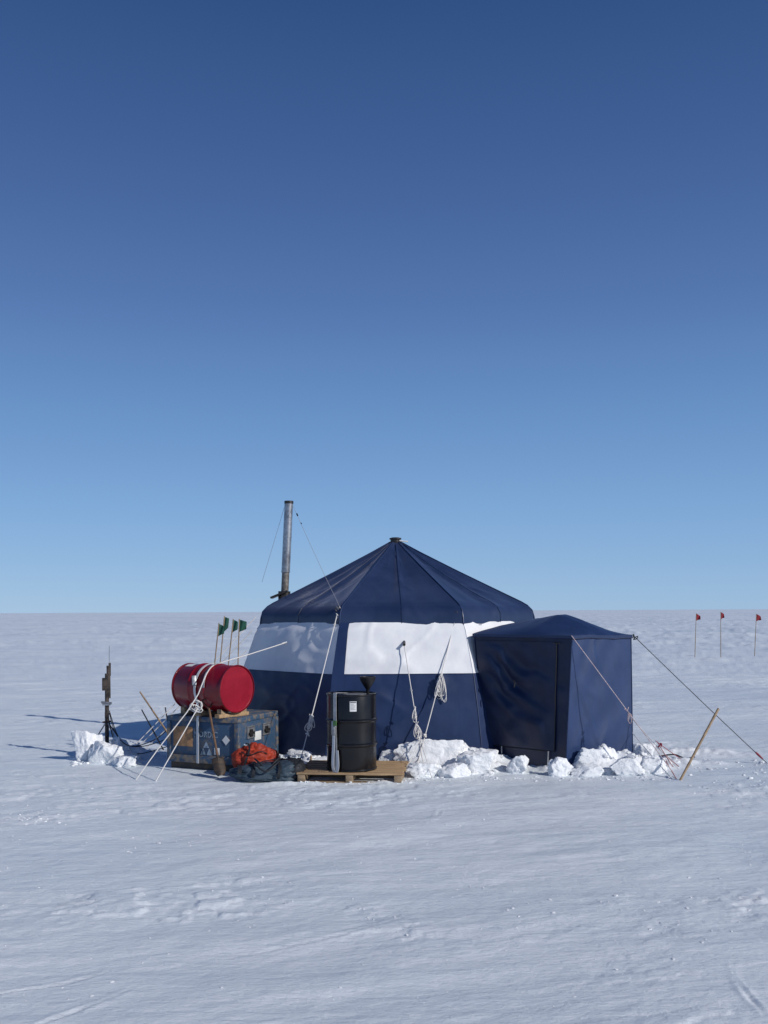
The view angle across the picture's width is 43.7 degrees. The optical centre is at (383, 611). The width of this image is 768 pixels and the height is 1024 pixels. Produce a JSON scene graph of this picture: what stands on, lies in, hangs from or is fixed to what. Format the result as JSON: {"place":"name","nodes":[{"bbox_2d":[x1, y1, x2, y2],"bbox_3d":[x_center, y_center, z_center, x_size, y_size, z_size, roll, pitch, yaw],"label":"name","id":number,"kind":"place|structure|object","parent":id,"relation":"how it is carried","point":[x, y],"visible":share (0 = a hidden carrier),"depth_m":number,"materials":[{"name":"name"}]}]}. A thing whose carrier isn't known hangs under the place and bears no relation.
{"place":"outdoors","nodes":[
{"label":"outdoors","id":0,"kind":"place"},
{"bbox_2d":[231,742,278,767],"bbox_3d":[-1.526,1.760,11.412,0.579,0.396,0.410,0,0,-22],"label":"kit bag","id":1,"kind":"object","parent":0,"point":[246,755],"visible":0.51,"depth_m":11.29,"materials":[{"name":"orange fabric"}]},
{"bbox_2d":[0,609,767,1023],"bbox_3d":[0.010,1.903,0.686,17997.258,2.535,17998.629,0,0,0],"label":"ground","id":2,"kind":"structure","parent":0,"point":[296,953],"depth_m":7.27,"materials":[{"name":"white snow"}]},
{"bbox_2d":[71,730,102,760],"bbox_3d":[-3.919,1.827,12.672,0.430,0.533,0.314,0,0,0],"label":"snow block","id":3,"kind":"object","parent":2,"relation":"on","point":[83,741],"depth_m":12.55,"materials":[{"name":"white snow"}]},
{"bbox_2d":[88,741,123,763],"bbox_3d":[-3.604,1.885,12.418,0.465,0.400,0.333,0,0,28],"label":"snow block","id":4,"kind":"object","parent":2,"relation":"on","point":[101,752],"depth_m":12.33,"materials":[{"name":"white snow"}]},
{"bbox_2d":[98,663,116,742],"bbox_3d":[-3.600,1.270,12.992,0.592,1.599,0.850,0,0,33],"label":"instrument mast","id":5,"kind":"object","parent":2,"relation":"on","point":[106,688],"visible":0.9,"depth_m":12.97,"materials":[{"name":"metal"}]},
{"bbox_2d":[109,710,165,745],"bbox_3d":[-3.291,1.572,12.739,0.951,0.464,0.047,0,0,24],"label":"cable","id":6,"kind":"object","parent":5,"relation":"attached to","point":[137,745],"visible":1,"depth_m":12.71,"materials":[{"name":"black plastic"}]},
{"bbox_2d":[108,718,166,753],"bbox_3d":[-3.279,1.672,12.723,0.998,0.450,0.053,0,0,25],"label":"cable","id":7,"kind":"object","parent":5,"relation":"attached to","point":[137,753],"visible":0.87,"depth_m":12.68,"materials":[{"name":"black plastic"}]},
{"bbox_2d":[109,713,166,746],"bbox_3d":[-3.289,1.587,12.720,0.971,0.430,0.078,0,0,25],"label":"cable","id":8,"kind":"object","parent":5,"relation":"attached to","point":[129,745],"visible":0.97,"depth_m":12.73,"materials":[{"name":"black plastic"}]},
{"bbox_2d":[112,754,136,766],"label":"snow block","id":9,"kind":"object","parent":2,"relation":"on","point":[126,760],"depth_m":12.10,"materials":[{"name":"white snow"}]},
{"bbox_2d":[141,709,163,749],"bbox_3d":[-3.240,1.718,13.512,0.022,0.709,0.503,0,0,30],"label":"metal stake","id":10,"kind":"object","parent":2,"relation":"on","point":[152,729],"visible":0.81,"depth_m":13.47,"materials":[{"name":"black metal"}]},
{"bbox_2d":[139,691,166,732],"bbox_3d":[-3.040,1.588,13.200,0.659,0.971,0.029,0,0,0],"label":"bamboo pole","id":11,"kind":"object","parent":2,"relation":"on","point":[154,713],"visible":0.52,"depth_m":13.19,"materials":[{"name":"beige wood"}]},
{"bbox_2d":[156,707,198,780],"bbox_3d":[-2.436,1.572,11.250,0.600,0.848,0.013,0,0,-43],"label":"guy rope","id":12,"kind":"object","parent":2,"relation":"on","point":[177,743],"visible":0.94,"depth_m":11.25,"materials":[{"name":"white fabric"}]},
{"bbox_2d":[140,631,251,744],"bbox_3d":[-2.708,1.137,13.544,1.726,1.725,0.014,0,0,3],"label":"guy rope","id":13,"kind":"object","parent":2,"relation":"attached to","point":[179,706],"visible":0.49,"depth_m":13.55,"materials":[{"name":"white fabric"}]},
{"bbox_2d":[145,650,246,748],"bbox_3d":[-2.679,1.276,13.496,1.508,1.445,0.014,0,0,0],"label":"guy rope","id":14,"kind":"object","parent":2,"relation":"attached to","point":[166,729],"visible":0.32,"depth_m":13.49,"materials":[{"name":"white fabric"}]},
{"bbox_2d":[202,699,225,775],"bbox_3d":[-2.028,1.498,11.451,0.150,0.866,0.622,0,0,-25],"label":"shovel","id":15,"kind":"object","parent":2,"relation":"on","point":[218,765],"visible":1,"depth_m":11.29,"materials":[{"name":"brown wood"}]},
{"bbox_2d":[214,623,223,663],"bbox_3d":[-2.230,1.110,12.544,0.296,1.905,0.032,0,0,0],"label":"marker flag","id":16,"kind":"object","parent":2,"relation":"on","point":[220,631],"visible":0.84,"depth_m":12.54,"materials":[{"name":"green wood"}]},
{"bbox_2d":[167,709,277,770],"bbox_3d":[-2.025,1.631,12.236,1.095,0.660,1.008,0,0,23],"label":"equipment crate","id":17,"kind":"object","parent":2,"relation":"on","point":[232,734],"visible":0.82,"depth_m":11.86,"materials":[{"name":"blue paint"}]},
{"bbox_2d":[181,706,207,714],"bbox_3d":[-2.401,1.250,12.206,0.085,0.105,0.430,0,0,37],"label":"timber chock","id":18,"kind":"object","parent":17,"relation":"on","point":[184,710],"visible":0.4,"depth_m":12.04,"materials":[{"name":"brown wood"}]},
{"bbox_2d":[195,709,228,716],"bbox_3d":[-2.161,1.248,12.026,0.085,0.105,0.500,0,0,37],"label":"timber chock","id":19,"kind":"object","parent":17,"relation":"on","point":[204,713],"visible":0.5,"depth_m":11.88,"materials":[{"name":"brown wood"}]},
{"bbox_2d":[171,663,253,712],"bbox_3d":[-2.147,0.956,12.014,0.880,0.601,0.601,0,0,37],"label":"steel drum","id":20,"kind":"object","parent":19,"relation":"on","point":[228,688],"visible":0.9,"depth_m":11.79,"materials":[{"name":"red paint"}]},
{"bbox_2d":[189,663,215,762],"bbox_3d":[-2.192,1.262,11.909,0.250,1.221,0.820,0,0,19],"label":"ratchet strap","id":21,"kind":"object","parent":20,"relation":"hanging from","point":[194,679],"visible":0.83,"depth_m":11.78,"materials":[{"name":"white fabric"}]},
{"bbox_2d":[202,663,222,687],"bbox_3d":[-2.058,0.808,11.948,0.043,0.317,0.624,0,0,28],"label":"tie strap","id":22,"kind":"object","parent":20,"relation":"attached to","point":[206,672],"visible":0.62,"depth_m":11.75,"materials":[{"name":"white fabric"}]},
{"bbox_2d":[215,709,248,718],"bbox_3d":[-1.873,1.247,11.810,0.085,0.105,0.500,0,0,37],"label":"timber chock","id":23,"kind":"object","parent":17,"relation":"on","point":[221,714],"visible":0.95,"depth_m":11.70,"materials":[{"name":"brown wood"}]},
{"bbox_2d":[220,616,228,661],"bbox_3d":[-2.220,1.065,12.951,0.264,1.994,0.029,0,0,0],"label":"marker flag","id":24,"kind":"object","parent":2,"relation":"on","point":[226,622],"visible":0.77,"depth_m":12.94,"materials":[{"name":"green fabric"}]},
{"bbox_2d":[228,619,237,664],"bbox_3d":[-2.081,1.083,12.749,0.294,1.957,0.033,0,0,0],"label":"marker flag","id":25,"kind":"object","parent":2,"relation":"on","point":[234,625],"visible":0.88,"depth_m":12.74,"materials":[{"name":"green fabric"}]},
{"bbox_2d":[237,619,246,664],"bbox_3d":[-1.931,1.083,12.897,0.174,1.955,0.038,0,0,-5],"label":"marker flag","id":26,"kind":"object","parent":2,"relation":"on","point":[242,625],"visible":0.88,"depth_m":12.89,"materials":[{"name":"green fabric"}]},
{"bbox_2d":[228,756,305,782],"bbox_3d":[-1.352,1.825,11.097,0.895,0.284,0.530,0,0,0],"label":"duffel bag","id":27,"kind":"object","parent":2,"relation":"on","point":[277,770],"visible":0.91,"depth_m":10.91,"materials":[{"name":"blue fabric"}]},
{"bbox_2d":[287,748,311,756],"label":"snow block","id":28,"kind":"object","parent":2,"relation":"on","point":[292,752],"depth_m":12.20,"materials":[{"name":"white snow"}]},
{"bbox_2d":[297,760,408,782],"bbox_3d":[-0.351,1.893,11.280,1.240,0.124,0.932,0,0,5],"label":"pallet","id":29,"kind":"object","parent":2,"relation":"on","point":[395,770],"visible":0.78,"depth_m":11.00,"materials":[{"name":"brown wood"}]},
{"bbox_2d":[326,691,376,771],"bbox_3d":[-0.378,1.390,11.150,0.601,0.880,0.601,0,0,0],"label":"steel drum","id":30,"kind":"object","parent":29,"relation":"on","point":[356,728],"visible":0.98,"depth_m":10.89,"materials":[{"name":"black paint"}]},
{"bbox_2d":[331,693,338,772],"bbox_3d":[-0.496,1.389,10.950,0.098,0.921,0.263,0,0,37],"label":"ratchet strap","id":31,"kind":"object","parent":30,"relation":"hanging from","point":[335,760],"visible":1,"depth_m":10.88,"materials":[{"name":"fabric"}]},
{"bbox_2d":[359,676,375,693],"bbox_3d":[-0.190,0.874,11.190,0.192,0.220,0.192,0,0,0],"label":"funnel","id":32,"kind":"object","parent":30,"relation":"on","point":[367,682],"visible":0.97,"depth_m":11.14,"materials":[{"name":"black plastic"}]},
{"bbox_2d":[0,777,766,1009],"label":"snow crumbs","id":33,"kind":"object","parent":2,"relation":"on","point":[377,874],"visible":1,"depth_m":6.83,"materials":[{"name":"white snow"}]},
{"bbox_2d":[378,750,395,760],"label":"snow block","id":34,"kind":"object","parent":2,"relation":"on","point":[387,755],"depth_m":11.85,"materials":[{"name":"white snow"}]},
{"bbox_2d":[68,739,767,784],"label":"snow rubble","id":35,"kind":"object","parent":2,"relation":"on","point":[608,771],"visible":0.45,"depth_m":11.59,"materials":[{"name":"white snow"}]},
{"bbox_2d":[406,762,441,777],"bbox_3d":[0.462,1.908,11.283,0.430,0.264,0.242,0,0,-24],"label":"snow block","id":36,"kind":"object","parent":2,"relation":"on","point":[417,770],"depth_m":11.20,"materials":[{"name":"white snow"}]},
{"bbox_2d":[393,739,464,766],"bbox_3d":[0.559,1.818,11.820,0.894,0.484,0.343,0,0,0],"label":"snow block","id":37,"kind":"object","parent":2,"relation":"on","point":[442,753],"depth_m":11.74,"materials":[{"name":"white snow"}]},
{"bbox_2d":[244,537,632,765],"bbox_3d":[0.438,0.451,14.195,5.435,3.116,5.305,0,0,0],"label":"expedition tent","id":38,"kind":"object","parent":2,"relation":"on","point":[519,679],"visible":0.91,"depth_m":12.23,"materials":[{"name":"blue fabric"}]},
{"bbox_2d":[136,641,286,778],"bbox_3d":[-1.999,1.201,11.973,0.341,1.587,2.418,0,0,41],"label":"guy rope","id":39,"kind":"object","parent":38,"relation":"attached to","point":[198,694],"visible":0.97,"depth_m":11.47,"materials":[{"name":"white fabric"}]},
{"bbox_2d":[281,501,292,590],"bbox_3d":[-1.500,-0.945,14.850,0.201,1.519,0.142,0,0,0],"label":"stove pipe","id":40,"kind":"object","parent":38,"relation":"attached to","point":[287,535],"visible":0.91,"depth_m":14.79,"materials":[{"name":"metal"}]},
{"bbox_2d":[293,506,338,604],"bbox_3d":[-0.993,-0.843,13.685,0.024,1.610,2.478,0,0,-20],"label":"guy wire","id":41,"kind":"object","parent":40,"relation":"attached to","point":[315,555],"visible":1,"depth_m":13.66,"materials":[{"name":"grey metal"}]},
{"bbox_2d":[301,606,339,757],"bbox_3d":[-0.810,0.948,11.959,0.108,2.019,1.278,0,0,22],"label":"guy rope","id":42,"kind":"object","parent":38,"relation":"attached to","point":[311,720],"visible":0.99,"depth_m":11.77,"materials":[{"name":"white fabric"}]},
{"bbox_2d":[403,640,423,762],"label":"guy rope","id":43,"kind":"object","parent":38,"relation":"attached to","point":[417,728],"visible":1,"depth_m":11.81,"materials":[{"name":"white fabric"}]},
{"bbox_2d":[417,623,454,762],"bbox_3d":[0.673,0.990,12.056,0.152,1.919,1.122,0,0,37],"label":"guy rope","id":44,"kind":"object","parent":38,"relation":"attached to","point":[438,683],"visible":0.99,"depth_m":12.10,"materials":[{"name":"white fabric"}]},
{"bbox_2d":[572,636,673,773],"bbox_3d":[2.848,1.124,11.403,1.216,1.666,0.058,0,0,19],"label":"guy rope","id":45,"kind":"object","parent":38,"relation":"attached to","point":[629,715],"visible":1,"depth_m":11.37,"materials":[{"name":"beige fabric"}]},
{"bbox_2d":[632,733,671,778],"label":"guy rope","id":46,"kind":"object","parent":38,"relation":"attached to","point":[651,755],"visible":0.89,"depth_m":11.58,"materials":[{"name":"white fabric"}]},
{"bbox_2d":[632,719,678,768],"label":"guy rope","id":47,"kind":"object","parent":38,"relation":"attached to","point":[657,746],"visible":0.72,"depth_m":11.78,"materials":[{"name":"white fabric"}]},
{"bbox_2d":[633,634,766,762],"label":"guy rope","id":48,"kind":"object","parent":38,"relation":"attached to","point":[757,754],"visible":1,"depth_m":12.11,"materials":[{"name":"black"}]},
{"bbox_2d":[438,763,471,777],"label":"snow block","id":49,"kind":"object","parent":2,"relation":"on","point":[454,770],"depth_m":11.21,"materials":[{"name":"white snow"}]},
{"bbox_2d":[455,749,494,772],"bbox_3d":[1.075,1.855,11.511,0.516,0.374,0.283,0,0,0],"label":"snow block","id":50,"kind":"object","parent":2,"relation":"on","point":[479,760],"depth_m":11.41,"materials":[{"name":"white snow"}]},
{"bbox_2d":[506,755,528,773],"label":"snow block","id":51,"kind":"object","parent":2,"relation":"on","point":[517,764],"depth_m":11.40,"materials":[{"name":"white snow"}]},
{"bbox_2d":[547,757,573,776],"bbox_3d":[2.078,1.874,11.263,0.311,0.321,0.228,0,0,0],"label":"snow block","id":52,"kind":"object","parent":2,"relation":"on","point":[559,767],"depth_m":11.20,"materials":[{"name":"white snow"}]},
{"bbox_2d":[571,762,604,776],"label":"snow block","id":53,"kind":"object","parent":2,"relation":"on","point":[590,769],"depth_m":11.19,"materials":[{"name":"white snow"}]},
{"bbox_2d":[572,748,608,768],"bbox_3d":[2.536,1.838,11.605,0.606,0.380,0.304,0,0,0],"label":"snow block","id":54,"kind":"object","parent":2,"relation":"on","point":[585,756],"depth_m":11.51,"materials":[{"name":"white snow"}]},
{"bbox_2d":[609,758,645,775],"bbox_3d":[2.848,1.869,11.241,0.422,0.285,0.232,0,0,0],"label":"snow block","id":55,"kind":"object","parent":2,"relation":"on","point":[625,766],"depth_m":11.16,"materials":[{"name":"white snow"}]},
{"bbox_2d":[632,743,655,755],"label":"snow block","id":56,"kind":"object","parent":2,"relation":"on","point":[639,747],"depth_m":12.06,"materials":[{"name":"white snow"}]},
{"bbox_2d":[640,755,667,773],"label":"snow block","id":57,"kind":"object","parent":2,"relation":"on","point":[650,764],"depth_m":11.27,"materials":[{"name":"white snow"}]},
{"bbox_2d":[661,754,694,757],"bbox_3d":[3.805,1.889,12.441,0.422,0.038,0.255,0,0,24],"label":"loose cord","id":58,"kind":"object","parent":2,"relation":"on","point":[676,755],"visible":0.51,"depth_m":12.46,"materials":[{"name":"fabric"}]},
{"bbox_2d":[695,613,700,648],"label":"marker flag","id":59,"kind":"object","parent":2,"relation":"on","point":[698,617],"visible":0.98,"depth_m":40.10,"materials":[{"name":"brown wood"}]},
{"bbox_2d":[679,708,719,779],"bbox_3d":[3.595,1.583,11.005,0.849,0.888,0.033,0,0,-36],"label":"bamboo pole","id":60,"kind":"object","parent":2,"relation":"on","point":[699,744],"visible":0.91,"depth_m":11.02,"materials":[{"name":"beige wood"}]},
{"bbox_2d":[655,740,680,778],"bbox_3d":[3.422,1.764,11.523,0.361,0.344,1.400,0,0,22],"label":"cord bundle","id":61,"kind":"object","parent":60,"relation":"attached to","point":[659,744],"visible":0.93,"depth_m":11.72,"materials":[{"name":"red"}]},
{"bbox_2d":[720,612,723,656],"bbox_3d":[14.120,1.031,39.993,0.167,1.986,0.068,0,0,0],"label":"marker flag","id":62,"kind":"object","parent":2,"relation":"on","point":[721,615],"visible":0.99,"depth_m":39.99,"materials":[{"name":"brown wood"}]},
{"bbox_2d":[754,614,760,655],"bbox_3d":[15.531,1.048,39.836,0.298,1.868,0.092,0,0,0],"label":"marker flag","id":63,"kind":"object","parent":2,"relation":"on","point":[758,617],"visible":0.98,"depth_m":39.83,"materials":[{"name":"red fabric"}]},
{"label":"metal stake","id":64,"kind":"object","parent":2,"relation":"on","visible":0},
{"bbox_2d":[136,617,255,743],"bbox_3d":[-2.691,1.039,13.346,1.821,1.920,0.014,0,0,-10],"label":"guy rope","id":65,"kind":"object","parent":64,"relation":"attached to","point":[212,663],"visible":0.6,"depth_m":13.39,"materials":[{"name":"white fabric"}]},
{"bbox_2d":[0,0,767,612],"label":"sky","id":66,"kind":"structure","parent":0,"point":[481,286],"materials":[{"name":"blue"}]}
]}

